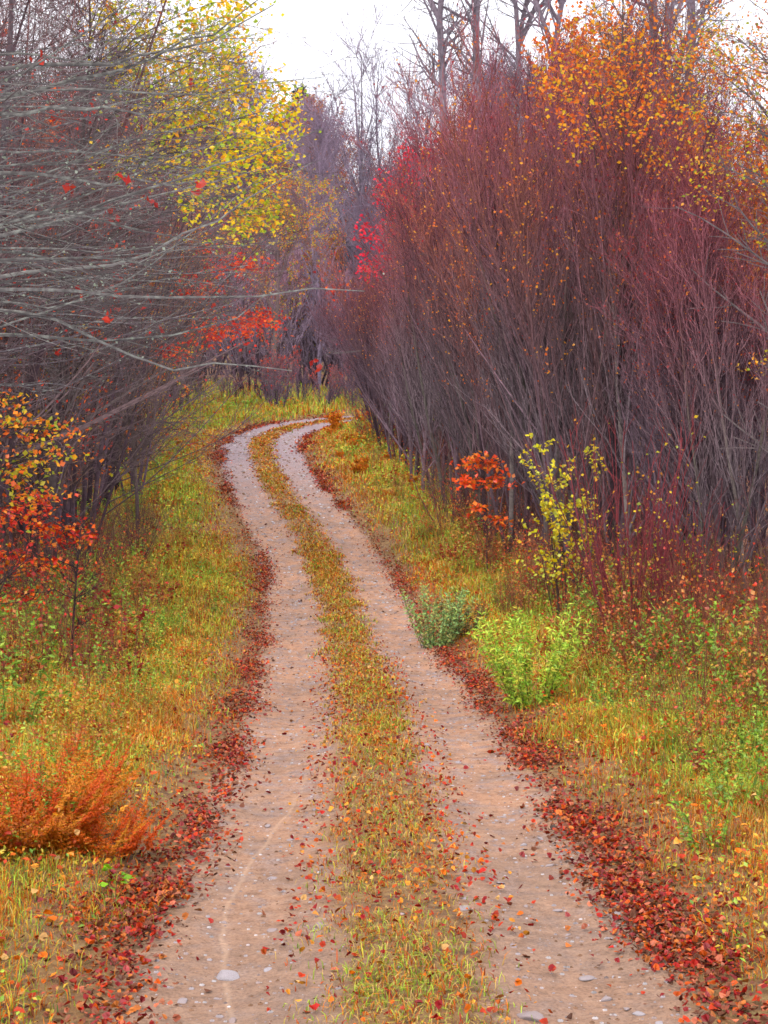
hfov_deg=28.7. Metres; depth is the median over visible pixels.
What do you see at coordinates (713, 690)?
dry stalk
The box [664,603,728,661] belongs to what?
green weed
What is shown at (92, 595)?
red weed
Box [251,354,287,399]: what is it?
distant thicket
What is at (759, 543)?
brush shrub
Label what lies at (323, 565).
median grass
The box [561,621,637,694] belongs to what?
rusty weed
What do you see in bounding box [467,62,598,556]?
slim tree
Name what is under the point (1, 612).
green weed
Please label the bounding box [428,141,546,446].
bare sapling
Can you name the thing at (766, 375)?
bare sapling
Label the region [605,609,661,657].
green weed
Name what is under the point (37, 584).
brush shrub
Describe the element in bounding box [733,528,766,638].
dry stalk
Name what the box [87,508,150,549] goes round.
brush shrub
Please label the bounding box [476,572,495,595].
green weed
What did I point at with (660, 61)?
bare tree
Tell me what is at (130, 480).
yellow weed
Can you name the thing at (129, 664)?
red weed
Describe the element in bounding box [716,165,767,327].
bare tree
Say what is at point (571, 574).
rusty weed
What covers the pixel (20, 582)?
yellow weed
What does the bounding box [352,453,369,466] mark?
orange shrub
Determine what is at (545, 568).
dry stalk
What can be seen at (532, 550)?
dry stalk
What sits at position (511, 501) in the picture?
slim tree
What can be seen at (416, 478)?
orange shrub
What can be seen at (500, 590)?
dry stalk
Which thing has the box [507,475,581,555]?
brush shrub
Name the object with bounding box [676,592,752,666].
green weed
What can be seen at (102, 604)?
green weed
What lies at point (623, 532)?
brush shrub
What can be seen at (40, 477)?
russet tree
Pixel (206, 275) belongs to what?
bare tree
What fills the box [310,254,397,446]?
bare sapling
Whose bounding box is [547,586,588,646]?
rusty weed
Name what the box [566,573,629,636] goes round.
green weed
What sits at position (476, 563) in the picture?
rusty weed
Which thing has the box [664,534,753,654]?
dry stalk
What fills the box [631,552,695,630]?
rusty weed
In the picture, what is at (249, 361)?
distant thicket
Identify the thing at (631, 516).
brush shrub
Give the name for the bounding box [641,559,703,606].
rusty weed
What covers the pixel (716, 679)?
rusty weed
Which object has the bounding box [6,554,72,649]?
dry stalk
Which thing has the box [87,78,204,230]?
bare tree
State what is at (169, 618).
green weed
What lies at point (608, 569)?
yellow weed
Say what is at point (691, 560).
red stem shrub
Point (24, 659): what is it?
dry stalk
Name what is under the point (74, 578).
brush shrub
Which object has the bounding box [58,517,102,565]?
rusty weed
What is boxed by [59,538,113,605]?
dry stalk
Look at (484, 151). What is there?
bare sapling
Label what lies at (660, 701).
dry stalk
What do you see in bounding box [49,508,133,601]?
brush shrub
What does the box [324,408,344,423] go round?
orange shrub
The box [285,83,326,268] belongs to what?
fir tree
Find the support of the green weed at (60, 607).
on the ground at (428, 569)
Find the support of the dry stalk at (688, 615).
on the ground at (428, 569)
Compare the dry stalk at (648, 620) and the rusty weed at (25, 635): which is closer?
the rusty weed at (25, 635)
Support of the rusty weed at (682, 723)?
on the ground at (428, 569)
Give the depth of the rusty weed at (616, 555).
23.77 m
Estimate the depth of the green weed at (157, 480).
36.82 m
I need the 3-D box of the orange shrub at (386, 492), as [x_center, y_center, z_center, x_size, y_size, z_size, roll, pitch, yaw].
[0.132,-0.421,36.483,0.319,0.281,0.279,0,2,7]
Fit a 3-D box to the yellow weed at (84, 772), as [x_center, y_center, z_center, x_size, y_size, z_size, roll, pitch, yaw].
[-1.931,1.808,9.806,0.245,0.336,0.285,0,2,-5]
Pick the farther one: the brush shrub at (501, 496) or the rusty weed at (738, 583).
the brush shrub at (501, 496)
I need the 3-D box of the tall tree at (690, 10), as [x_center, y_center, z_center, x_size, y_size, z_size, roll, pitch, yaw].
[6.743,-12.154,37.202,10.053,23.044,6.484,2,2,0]
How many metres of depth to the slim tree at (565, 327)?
25.74 m
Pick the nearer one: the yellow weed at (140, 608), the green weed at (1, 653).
the green weed at (1, 653)
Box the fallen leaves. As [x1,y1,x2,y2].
[0,411,767,1023]
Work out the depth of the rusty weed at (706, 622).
16.37 m
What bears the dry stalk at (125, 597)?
on the ground at (428, 569)
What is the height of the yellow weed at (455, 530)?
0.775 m
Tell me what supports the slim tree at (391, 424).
on the ground at (428, 569)
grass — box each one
[244,417,534,1023]
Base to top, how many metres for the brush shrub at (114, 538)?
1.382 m
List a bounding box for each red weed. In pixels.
[0,637,44,685]
[0,716,16,751]
[50,636,99,672]
[57,632,103,657]
[58,579,109,621]
[64,718,110,743]
[71,659,113,688]
[72,593,114,626]
[85,590,152,654]
[86,511,112,534]
[88,638,121,664]
[115,652,149,679]
[137,575,183,611]
[157,537,188,559]
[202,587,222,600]
[373,462,402,481]
[434,540,464,561]
[444,541,470,559]
[483,546,512,565]
[534,609,565,631]
[535,634,555,652]
[553,566,594,608]
[593,628,629,660]
[640,641,684,674]
[690,740,740,779]
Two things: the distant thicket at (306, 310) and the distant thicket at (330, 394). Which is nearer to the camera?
the distant thicket at (330, 394)
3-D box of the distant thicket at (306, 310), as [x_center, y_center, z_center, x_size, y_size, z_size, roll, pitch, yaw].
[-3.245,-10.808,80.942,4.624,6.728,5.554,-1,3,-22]
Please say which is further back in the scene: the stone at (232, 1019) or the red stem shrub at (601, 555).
the red stem shrub at (601, 555)
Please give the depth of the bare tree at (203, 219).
59.85 m
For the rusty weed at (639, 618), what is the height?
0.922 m
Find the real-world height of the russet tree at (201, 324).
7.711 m
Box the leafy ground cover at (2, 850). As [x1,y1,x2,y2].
[0,390,767,1023]
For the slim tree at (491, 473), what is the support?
on the ground at (428, 569)
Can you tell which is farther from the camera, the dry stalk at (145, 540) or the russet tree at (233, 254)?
the russet tree at (233, 254)
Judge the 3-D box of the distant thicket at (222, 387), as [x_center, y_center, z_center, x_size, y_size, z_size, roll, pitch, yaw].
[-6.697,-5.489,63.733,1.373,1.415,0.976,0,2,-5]
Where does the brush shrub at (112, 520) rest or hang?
on the ground at (428, 569)
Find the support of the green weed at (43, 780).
on the ground at (428, 569)
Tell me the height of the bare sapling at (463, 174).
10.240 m
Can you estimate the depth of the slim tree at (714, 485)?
20.97 m
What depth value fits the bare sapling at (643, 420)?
23.11 m
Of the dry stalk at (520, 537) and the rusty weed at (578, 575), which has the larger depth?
the dry stalk at (520, 537)
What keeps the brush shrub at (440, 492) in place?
on the ground at (428, 569)
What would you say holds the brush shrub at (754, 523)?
on the ground at (428, 569)
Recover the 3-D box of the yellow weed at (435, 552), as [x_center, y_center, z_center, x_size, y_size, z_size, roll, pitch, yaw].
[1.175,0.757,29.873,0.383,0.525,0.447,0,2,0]
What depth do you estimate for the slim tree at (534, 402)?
27.05 m
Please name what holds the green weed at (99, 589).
on the ground at (428, 569)
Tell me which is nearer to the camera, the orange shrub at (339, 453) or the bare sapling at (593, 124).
the bare sapling at (593, 124)
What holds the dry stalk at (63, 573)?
on the ground at (428, 569)
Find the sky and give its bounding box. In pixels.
[0,0,767,191]
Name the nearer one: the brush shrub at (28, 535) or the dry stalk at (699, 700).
the dry stalk at (699, 700)
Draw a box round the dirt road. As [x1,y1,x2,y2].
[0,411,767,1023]
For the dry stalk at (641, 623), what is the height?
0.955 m
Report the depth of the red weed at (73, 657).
16.89 m
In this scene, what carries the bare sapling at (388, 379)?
on the ground at (428, 569)
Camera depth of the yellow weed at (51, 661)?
15.21 m
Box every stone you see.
[177,998,187,1003]
[216,970,239,980]
[229,1017,235,1022]
[267,928,276,931]
[315,922,324,928]
[459,905,469,910]
[517,1011,543,1021]
[579,975,594,980]
[600,996,611,1001]
[632,1011,645,1015]
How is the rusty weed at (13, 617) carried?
on the ground at (428, 569)
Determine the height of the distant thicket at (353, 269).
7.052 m
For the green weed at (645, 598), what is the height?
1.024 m
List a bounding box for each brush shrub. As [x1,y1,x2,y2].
[0,480,56,571]
[0,490,28,562]
[0,515,36,590]
[0,528,59,591]
[0,531,63,621]
[0,537,14,596]
[0,560,73,630]
[3,475,55,554]
[12,564,88,609]
[28,500,129,585]
[45,563,103,602]
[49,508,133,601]
[63,508,139,568]
[77,488,126,538]
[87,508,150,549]
[92,504,172,566]
[101,487,169,555]
[102,468,180,542]
[106,486,152,522]
[122,419,174,469]
[339,388,393,441]
[341,395,387,442]
[363,394,397,444]
[374,380,434,452]
[392,398,442,465]
[399,445,459,501]
[400,421,490,531]
[404,433,458,478]
[420,472,464,510]
[421,445,514,522]
[423,393,501,506]
[452,457,504,513]
[454,443,536,531]
[454,448,534,524]
[469,489,530,558]
[486,471,581,548]
[486,475,533,529]
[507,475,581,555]
[516,461,582,548]
[519,493,588,567]
[521,539,594,596]
[556,539,624,594]
[559,476,602,538]
[565,449,654,579]
[565,478,644,550]
[566,499,647,560]
[577,520,724,614]
[579,443,648,544]
[598,482,712,576]
[603,518,692,601]
[605,486,653,556]
[605,539,736,625]
[626,537,695,582]
[629,494,654,553]
[648,512,749,594]
[655,507,767,625]
[679,526,767,606]
[690,546,767,614]
[692,480,767,580]
[703,526,767,611]
[726,473,767,575]
[743,512,767,588]
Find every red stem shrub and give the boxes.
[524,388,711,644]
[601,452,752,644]
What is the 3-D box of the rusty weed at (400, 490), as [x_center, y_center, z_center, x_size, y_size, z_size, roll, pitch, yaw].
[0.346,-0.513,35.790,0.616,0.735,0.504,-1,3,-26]
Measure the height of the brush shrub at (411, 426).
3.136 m
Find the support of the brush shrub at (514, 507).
on the ground at (428, 569)
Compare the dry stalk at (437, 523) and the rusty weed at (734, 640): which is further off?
the dry stalk at (437, 523)
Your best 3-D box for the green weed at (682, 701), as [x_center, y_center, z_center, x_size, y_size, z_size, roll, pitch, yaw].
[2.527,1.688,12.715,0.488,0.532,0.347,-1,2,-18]
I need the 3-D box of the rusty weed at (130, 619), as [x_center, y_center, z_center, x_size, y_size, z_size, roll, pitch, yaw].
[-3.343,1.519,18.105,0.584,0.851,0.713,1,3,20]
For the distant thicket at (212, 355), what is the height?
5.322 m
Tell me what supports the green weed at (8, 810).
on the ground at (428, 569)
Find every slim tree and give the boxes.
[352,274,402,462]
[354,268,396,452]
[357,373,382,443]
[365,242,433,483]
[372,271,399,453]
[378,122,480,500]
[380,272,457,491]
[389,182,457,464]
[394,155,473,483]
[399,166,469,506]
[399,216,449,475]
[423,86,533,530]
[436,60,554,556]
[449,132,546,520]
[451,160,575,546]
[462,156,589,570]
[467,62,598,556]
[478,141,560,529]
[484,54,625,587]
[499,134,638,561]
[536,51,676,580]
[557,127,729,576]
[595,184,755,563]
[625,178,767,599]
[652,171,767,624]
[656,163,767,561]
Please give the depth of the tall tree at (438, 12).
43.90 m
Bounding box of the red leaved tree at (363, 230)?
[351,115,453,448]
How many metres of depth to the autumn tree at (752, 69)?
26.20 m
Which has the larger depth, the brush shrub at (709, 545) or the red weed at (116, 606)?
the brush shrub at (709, 545)
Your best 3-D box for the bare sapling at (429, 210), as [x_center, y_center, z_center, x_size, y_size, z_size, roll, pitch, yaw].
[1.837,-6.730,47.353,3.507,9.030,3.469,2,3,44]
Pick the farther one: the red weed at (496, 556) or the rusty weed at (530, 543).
the red weed at (496, 556)
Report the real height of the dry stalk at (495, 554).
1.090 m
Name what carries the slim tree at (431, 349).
on the ground at (428, 569)
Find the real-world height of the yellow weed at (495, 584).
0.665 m
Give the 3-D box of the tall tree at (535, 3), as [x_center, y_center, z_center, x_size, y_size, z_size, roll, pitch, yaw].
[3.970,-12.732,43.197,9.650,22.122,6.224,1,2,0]
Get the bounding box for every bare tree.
[0,0,155,301]
[0,0,162,425]
[0,0,190,584]
[0,0,194,242]
[0,0,201,444]
[0,0,266,494]
[0,0,268,404]
[0,0,279,410]
[0,0,313,503]
[0,0,332,537]
[0,0,360,558]
[0,0,392,350]
[0,1,295,403]
[0,3,90,168]
[0,8,430,401]
[0,38,201,209]
[0,41,232,321]
[0,65,192,570]
[1,0,103,180]
[2,12,102,278]
[6,81,254,517]
[11,0,236,494]
[13,0,234,470]
[22,72,295,420]
[26,0,314,507]
[42,93,216,385]
[48,87,228,235]
[61,76,212,341]
[65,38,144,157]
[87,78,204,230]
[106,116,273,449]
[110,169,206,366]
[114,137,216,419]
[119,186,263,396]
[145,153,225,316]
[151,68,263,278]
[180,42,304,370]
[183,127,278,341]
[195,107,219,276]
[219,131,302,241]
[230,121,301,273]
[247,107,304,267]
[257,94,374,283]
[261,85,364,283]
[265,89,348,285]
[265,90,370,386]
[271,0,468,301]
[301,158,356,260]
[328,174,358,258]
[330,146,394,274]
[339,191,398,343]
[352,149,433,248]
[407,7,705,409]
[431,37,542,211]
[439,43,545,196]
[466,21,741,181]
[501,21,675,168]
[662,74,720,152]
[663,74,730,154]
[668,65,763,366]
[703,98,748,156]
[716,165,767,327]
[717,136,767,408]
[734,128,766,440]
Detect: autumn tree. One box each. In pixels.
[519,0,726,581]
[564,0,762,495]
[639,0,767,472]
[688,0,767,206]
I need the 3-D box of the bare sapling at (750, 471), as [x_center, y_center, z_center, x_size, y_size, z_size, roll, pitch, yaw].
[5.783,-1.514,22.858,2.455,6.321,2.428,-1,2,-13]
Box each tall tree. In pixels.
[377,0,502,205]
[407,0,491,222]
[444,0,545,161]
[483,0,618,324]
[589,0,686,140]
[594,0,667,477]
[625,0,743,164]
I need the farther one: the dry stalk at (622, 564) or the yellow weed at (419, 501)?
the yellow weed at (419, 501)
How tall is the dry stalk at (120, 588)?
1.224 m
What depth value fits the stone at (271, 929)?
7.47 m
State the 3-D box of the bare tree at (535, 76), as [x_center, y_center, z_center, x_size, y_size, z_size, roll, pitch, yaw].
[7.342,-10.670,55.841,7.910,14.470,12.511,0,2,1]
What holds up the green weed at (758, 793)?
on the ground at (428, 569)
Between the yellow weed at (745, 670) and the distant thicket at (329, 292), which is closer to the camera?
the yellow weed at (745, 670)
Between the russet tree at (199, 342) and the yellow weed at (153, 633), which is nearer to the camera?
the yellow weed at (153, 633)
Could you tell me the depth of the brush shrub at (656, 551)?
25.01 m
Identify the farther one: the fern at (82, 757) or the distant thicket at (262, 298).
the distant thicket at (262, 298)
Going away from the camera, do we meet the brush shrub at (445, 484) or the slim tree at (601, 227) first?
the slim tree at (601, 227)
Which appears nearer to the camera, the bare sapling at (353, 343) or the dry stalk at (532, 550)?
the dry stalk at (532, 550)
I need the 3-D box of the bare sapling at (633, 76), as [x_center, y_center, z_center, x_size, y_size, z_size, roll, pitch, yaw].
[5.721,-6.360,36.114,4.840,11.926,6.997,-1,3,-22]
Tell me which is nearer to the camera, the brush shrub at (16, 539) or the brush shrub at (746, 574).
the brush shrub at (746, 574)
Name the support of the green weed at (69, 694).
on the ground at (428, 569)
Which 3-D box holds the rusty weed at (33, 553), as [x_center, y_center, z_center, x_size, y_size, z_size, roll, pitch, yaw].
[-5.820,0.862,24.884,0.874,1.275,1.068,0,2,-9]
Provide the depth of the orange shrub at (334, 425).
50.36 m
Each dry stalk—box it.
[0,533,48,606]
[0,547,84,666]
[0,562,50,653]
[0,608,51,693]
[2,748,44,799]
[5,565,95,681]
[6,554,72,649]
[7,524,58,584]
[22,533,99,613]
[34,563,122,675]
[55,716,99,765]
[57,610,120,700]
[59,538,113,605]
[67,521,130,604]
[67,545,113,587]
[68,565,130,645]
[88,580,167,676]
[91,539,127,587]
[93,557,146,623]
[100,570,148,632]
[104,518,154,586]
[133,547,165,594]
[133,564,169,619]
[134,555,157,591]
[153,505,190,549]
[364,435,382,461]
[383,424,403,461]
[389,462,409,493]
[422,500,451,544]
[448,482,480,539]
[458,494,508,553]
[465,524,498,569]
[472,514,507,570]
[482,530,511,571]
[485,562,515,612]
[489,484,518,527]
[493,549,537,611]
[496,576,526,620]
[497,543,545,615]
[506,515,536,556]
[509,523,566,597]
[515,521,559,610]
[517,516,551,560]
[518,527,551,581]
[538,619,574,663]
[540,535,605,617]
[549,573,616,665]
[571,550,617,607]
[589,587,665,680]
[593,536,652,615]
[601,599,641,640]
[605,551,675,643]
[605,615,641,659]
[607,588,658,649]
[619,589,673,677]
[620,604,670,671]
[622,645,676,713]
[624,518,700,592]
[626,605,678,650]
[629,546,720,657]
[644,643,703,721]
[651,618,733,713]
[655,555,743,688]
[656,538,732,632]
[656,652,722,734]
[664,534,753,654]
[669,530,730,593]
[672,693,733,771]
[677,577,720,641]
[693,539,767,647]
[696,581,755,641]
[697,562,767,692]
[700,534,767,631]
[706,627,767,750]
[712,572,753,639]
[722,580,767,673]
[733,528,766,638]
[733,542,767,642]
[734,620,767,704]
[738,567,767,674]
[738,624,767,703]
[743,585,767,631]
[745,577,767,673]
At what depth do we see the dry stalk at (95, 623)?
16.10 m
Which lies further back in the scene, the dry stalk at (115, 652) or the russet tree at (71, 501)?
the russet tree at (71, 501)
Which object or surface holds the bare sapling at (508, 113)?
on the ground at (428, 569)
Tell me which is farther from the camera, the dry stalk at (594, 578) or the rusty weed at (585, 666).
the dry stalk at (594, 578)
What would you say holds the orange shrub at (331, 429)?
on the ground at (428, 569)
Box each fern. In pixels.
[0,724,144,810]
[0,739,123,858]
[36,783,172,861]
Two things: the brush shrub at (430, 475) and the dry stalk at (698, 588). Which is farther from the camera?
the brush shrub at (430, 475)
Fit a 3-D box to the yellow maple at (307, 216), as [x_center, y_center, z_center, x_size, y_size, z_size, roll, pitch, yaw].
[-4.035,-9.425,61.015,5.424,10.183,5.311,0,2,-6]
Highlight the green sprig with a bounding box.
[98,864,133,889]
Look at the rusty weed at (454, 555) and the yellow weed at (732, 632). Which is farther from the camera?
the rusty weed at (454, 555)
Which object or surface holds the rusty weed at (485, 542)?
on the ground at (428, 569)
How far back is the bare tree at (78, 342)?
22.07 m
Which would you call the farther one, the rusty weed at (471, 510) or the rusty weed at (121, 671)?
the rusty weed at (471, 510)
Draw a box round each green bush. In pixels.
[399,582,478,648]
[430,592,490,639]
[464,603,591,709]
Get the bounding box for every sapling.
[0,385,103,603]
[0,481,103,667]
[92,205,297,545]
[306,248,386,424]
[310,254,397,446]
[313,217,424,460]
[323,279,393,432]
[332,274,381,406]
[335,0,658,514]
[337,120,583,527]
[339,323,396,433]
[358,175,449,473]
[359,304,425,452]
[361,99,547,512]
[361,251,432,466]
[362,189,487,494]
[369,135,563,502]
[372,147,602,552]
[373,110,549,460]
[382,214,436,434]
[384,3,730,597]
[385,196,493,484]
[393,151,465,430]
[401,7,627,555]
[404,143,589,538]
[413,38,662,449]
[413,116,510,325]
[414,76,550,432]
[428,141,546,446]
[429,4,767,563]
[450,451,523,571]
[453,50,748,585]
[462,55,612,216]
[481,0,667,510]
[482,0,678,379]
[504,38,767,560]
[507,433,603,625]
[509,0,741,331]
[518,0,636,228]
[538,68,692,528]
[543,12,697,435]
[578,173,767,606]
[583,106,767,564]
[585,178,742,601]
[589,106,767,600]
[589,124,757,596]
[641,130,767,564]
[657,134,767,502]
[667,105,767,537]
[693,210,767,612]
[727,204,767,477]
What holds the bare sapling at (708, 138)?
on the ground at (428, 569)
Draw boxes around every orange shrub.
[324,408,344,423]
[326,426,337,434]
[329,419,343,428]
[335,450,344,455]
[343,433,354,442]
[346,438,359,449]
[348,460,368,474]
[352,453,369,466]
[354,433,365,444]
[355,409,371,422]
[383,489,394,496]
[396,471,409,479]
[405,471,425,484]
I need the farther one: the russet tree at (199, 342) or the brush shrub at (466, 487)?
the russet tree at (199, 342)
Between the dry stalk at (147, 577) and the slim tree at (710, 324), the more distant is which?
the dry stalk at (147, 577)
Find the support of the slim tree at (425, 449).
on the ground at (428, 569)
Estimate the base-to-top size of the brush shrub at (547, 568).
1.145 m
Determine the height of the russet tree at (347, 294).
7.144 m
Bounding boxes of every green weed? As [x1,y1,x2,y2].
[0,583,54,644]
[0,584,34,657]
[0,595,63,669]
[0,607,10,644]
[0,612,59,690]
[0,617,34,698]
[0,645,58,731]
[0,717,26,769]
[0,792,46,854]
[4,564,37,611]
[5,580,77,644]
[6,729,62,784]
[23,741,99,799]
[28,762,86,829]
[30,561,66,598]
[31,570,103,641]
[31,584,91,636]
[39,542,99,586]
[41,531,77,570]
[42,594,107,658]
[44,658,106,718]
[54,617,112,668]
[57,580,103,619]
[63,634,120,695]
[70,573,135,633]
[75,641,116,688]
[77,490,109,528]
[82,568,130,613]
[83,688,131,728]
[84,538,121,575]
[111,539,152,591]
[115,648,162,692]
[116,487,142,520]
[119,479,153,511]
[121,587,167,649]
[122,611,164,653]
[125,656,171,705]
[141,468,172,494]
[148,597,190,640]
[149,449,170,472]
[149,643,180,678]
[155,605,183,629]
[165,589,185,613]
[188,504,202,521]
[204,584,231,616]
[344,441,360,458]
[407,511,435,538]
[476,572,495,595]
[483,568,525,606]
[495,585,521,611]
[496,608,529,636]
[523,557,560,602]
[536,578,569,615]
[560,589,629,653]
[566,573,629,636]
[572,592,618,635]
[573,560,635,611]
[580,580,617,616]
[583,659,621,707]
[587,629,629,664]
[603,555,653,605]
[603,621,681,700]
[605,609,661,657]
[606,620,673,676]
[615,588,662,625]
[624,624,666,677]
[627,575,685,632]
[635,612,700,679]
[636,597,688,653]
[640,605,720,678]
[648,593,716,651]
[648,681,705,722]
[651,758,745,852]
[657,592,720,676]
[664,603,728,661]
[672,629,746,711]
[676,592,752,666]
[681,617,767,692]
[681,716,767,811]
[689,606,766,690]
[704,705,767,759]
[706,625,766,677]
[715,720,757,765]
[717,664,767,754]
[723,591,763,666]
[729,626,767,686]
[756,667,767,697]
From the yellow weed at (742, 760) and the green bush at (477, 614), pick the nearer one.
the yellow weed at (742, 760)
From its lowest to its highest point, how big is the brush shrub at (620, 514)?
3.000 m
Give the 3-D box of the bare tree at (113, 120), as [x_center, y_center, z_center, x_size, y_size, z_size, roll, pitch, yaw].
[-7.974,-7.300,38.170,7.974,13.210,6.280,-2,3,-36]
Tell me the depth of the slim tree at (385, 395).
42.95 m
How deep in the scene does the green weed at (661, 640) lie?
16.09 m
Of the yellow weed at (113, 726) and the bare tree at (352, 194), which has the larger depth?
the bare tree at (352, 194)
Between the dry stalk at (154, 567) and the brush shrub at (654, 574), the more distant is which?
the dry stalk at (154, 567)
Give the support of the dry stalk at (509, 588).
on the ground at (428, 569)
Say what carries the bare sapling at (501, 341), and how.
on the ground at (428, 569)
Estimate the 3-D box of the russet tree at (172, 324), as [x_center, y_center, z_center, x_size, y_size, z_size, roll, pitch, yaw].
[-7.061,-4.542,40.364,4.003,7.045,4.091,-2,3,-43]
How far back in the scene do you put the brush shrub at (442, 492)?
32.47 m
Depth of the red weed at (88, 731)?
12.14 m
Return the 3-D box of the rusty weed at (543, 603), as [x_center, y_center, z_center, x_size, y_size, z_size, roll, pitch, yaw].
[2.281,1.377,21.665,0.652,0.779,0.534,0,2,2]
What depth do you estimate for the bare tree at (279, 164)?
96.26 m
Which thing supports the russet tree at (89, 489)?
on the ground at (428, 569)
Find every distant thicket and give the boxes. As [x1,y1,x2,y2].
[166,349,200,391]
[180,298,242,381]
[188,233,314,391]
[189,372,208,393]
[194,276,218,373]
[197,285,255,382]
[204,259,248,374]
[208,237,332,379]
[210,251,269,376]
[212,367,239,395]
[221,251,305,372]
[228,295,283,377]
[231,377,250,397]
[251,279,327,381]
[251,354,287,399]
[252,343,300,407]
[265,268,340,384]
[271,247,356,390]
[282,363,321,403]
[285,249,386,388]
[301,247,346,371]
[304,364,343,406]
[313,249,394,394]
[324,246,364,384]
[326,362,356,397]
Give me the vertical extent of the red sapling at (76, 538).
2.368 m
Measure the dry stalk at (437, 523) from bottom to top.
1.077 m
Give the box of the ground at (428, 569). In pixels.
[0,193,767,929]
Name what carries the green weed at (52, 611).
on the ground at (428, 569)
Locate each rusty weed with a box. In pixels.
[0,591,33,651]
[0,599,21,652]
[0,599,48,697]
[0,741,63,798]
[5,531,43,591]
[14,675,120,769]
[17,527,85,589]
[41,560,94,607]
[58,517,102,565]
[73,611,130,666]
[76,603,132,656]
[105,635,147,689]
[119,542,175,613]
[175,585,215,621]
[384,476,411,500]
[408,476,443,514]
[410,503,440,540]
[441,525,486,574]
[442,527,481,572]
[451,490,482,542]
[455,491,508,530]
[458,497,506,552]
[461,523,504,565]
[468,542,498,584]
[478,523,522,556]
[486,527,517,559]
[493,530,526,579]
[493,575,534,620]
[500,548,529,587]
[507,534,537,566]
[515,519,551,570]
[516,529,582,594]
[521,581,559,620]
[533,565,582,618]
[538,538,587,588]
[541,603,611,676]
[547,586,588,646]
[548,553,620,626]
[551,528,619,589]
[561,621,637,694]
[563,557,597,587]
[566,528,603,575]
[567,596,618,637]
[569,544,615,606]
[574,598,618,649]
[575,607,627,653]
[577,557,654,634]
[579,560,651,637]
[581,527,644,584]
[581,535,633,572]
[584,584,676,668]
[586,513,644,569]
[591,545,642,596]
[591,610,628,673]
[596,575,653,641]
[602,589,683,668]
[604,615,681,691]
[604,640,653,711]
[608,599,664,653]
[630,577,712,696]
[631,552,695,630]
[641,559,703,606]
[649,566,759,667]
[663,697,725,757]
[671,604,706,648]
[676,560,761,640]
[688,651,764,753]
[690,590,767,704]
[697,551,764,624]
[705,582,767,652]
[710,616,767,689]
[713,627,767,695]
[739,661,767,737]
[746,709,767,808]
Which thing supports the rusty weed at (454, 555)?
on the ground at (428, 569)
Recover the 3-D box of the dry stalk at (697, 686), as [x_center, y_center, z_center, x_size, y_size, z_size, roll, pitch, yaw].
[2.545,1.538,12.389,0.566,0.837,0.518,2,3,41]
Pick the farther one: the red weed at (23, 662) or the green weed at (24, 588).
the green weed at (24, 588)
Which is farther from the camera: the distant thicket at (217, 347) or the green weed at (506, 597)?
the distant thicket at (217, 347)
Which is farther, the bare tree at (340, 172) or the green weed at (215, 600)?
the bare tree at (340, 172)
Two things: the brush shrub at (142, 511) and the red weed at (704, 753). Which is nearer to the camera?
the red weed at (704, 753)
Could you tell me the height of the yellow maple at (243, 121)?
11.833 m
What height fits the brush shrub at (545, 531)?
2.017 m
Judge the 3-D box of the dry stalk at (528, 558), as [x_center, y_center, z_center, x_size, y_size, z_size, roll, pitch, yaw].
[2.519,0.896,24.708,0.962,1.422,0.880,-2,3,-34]
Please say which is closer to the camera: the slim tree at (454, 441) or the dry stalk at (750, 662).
the dry stalk at (750, 662)
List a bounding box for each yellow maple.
[5,0,321,585]
[223,160,351,400]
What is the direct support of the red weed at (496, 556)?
on the ground at (428, 569)
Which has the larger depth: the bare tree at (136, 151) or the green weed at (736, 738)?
the bare tree at (136, 151)
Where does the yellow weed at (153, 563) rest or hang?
on the ground at (428, 569)
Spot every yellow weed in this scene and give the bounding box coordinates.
[0,563,41,619]
[0,752,61,811]
[1,633,32,674]
[2,637,54,674]
[4,612,56,662]
[5,595,44,648]
[6,633,46,673]
[6,653,38,686]
[16,649,75,686]
[19,639,67,685]
[25,697,89,759]
[35,580,87,630]
[42,673,111,733]
[70,762,104,794]
[86,555,143,609]
[92,701,138,748]
[96,574,141,609]
[102,562,142,596]
[112,567,151,604]
[113,557,158,605]
[114,610,160,660]
[120,484,149,510]
[121,462,153,490]
[126,595,164,627]
[130,673,171,709]
[133,523,160,552]
[143,503,167,525]
[144,588,182,624]
[161,516,193,546]
[172,618,204,658]
[320,431,337,447]
[361,422,379,442]
[407,491,427,513]
[434,538,451,557]
[442,515,472,546]
[480,571,511,600]
[498,564,542,608]
[600,565,650,617]
[616,584,685,635]
[619,652,667,696]
[678,715,740,777]
[711,631,767,684]
[720,613,767,686]
[721,722,767,783]
[722,625,762,657]
[733,644,766,705]
[737,652,767,708]
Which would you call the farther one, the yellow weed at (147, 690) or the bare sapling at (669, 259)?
the bare sapling at (669, 259)
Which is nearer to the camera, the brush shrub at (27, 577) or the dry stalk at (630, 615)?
the dry stalk at (630, 615)
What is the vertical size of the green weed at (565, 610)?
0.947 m
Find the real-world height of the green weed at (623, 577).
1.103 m
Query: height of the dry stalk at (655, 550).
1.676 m
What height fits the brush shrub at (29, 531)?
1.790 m
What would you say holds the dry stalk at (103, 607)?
on the ground at (428, 569)
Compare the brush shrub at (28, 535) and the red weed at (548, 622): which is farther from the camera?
the brush shrub at (28, 535)
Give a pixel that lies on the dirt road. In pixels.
(266, 893)
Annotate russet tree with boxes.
[0,22,80,450]
[0,163,109,583]
[0,263,103,547]
[1,71,152,563]
[5,103,149,518]
[7,305,117,533]
[88,251,197,497]
[101,274,162,466]
[102,215,215,453]
[118,155,186,317]
[125,202,190,445]
[143,232,226,426]
[149,170,211,411]
[163,278,229,398]
[165,229,243,409]
[173,222,220,401]
[206,216,260,369]
[219,203,264,379]
[225,199,276,373]
[247,242,322,374]
[251,265,319,384]
[263,216,346,387]
[291,226,335,346]
[326,167,389,273]
[341,251,366,386]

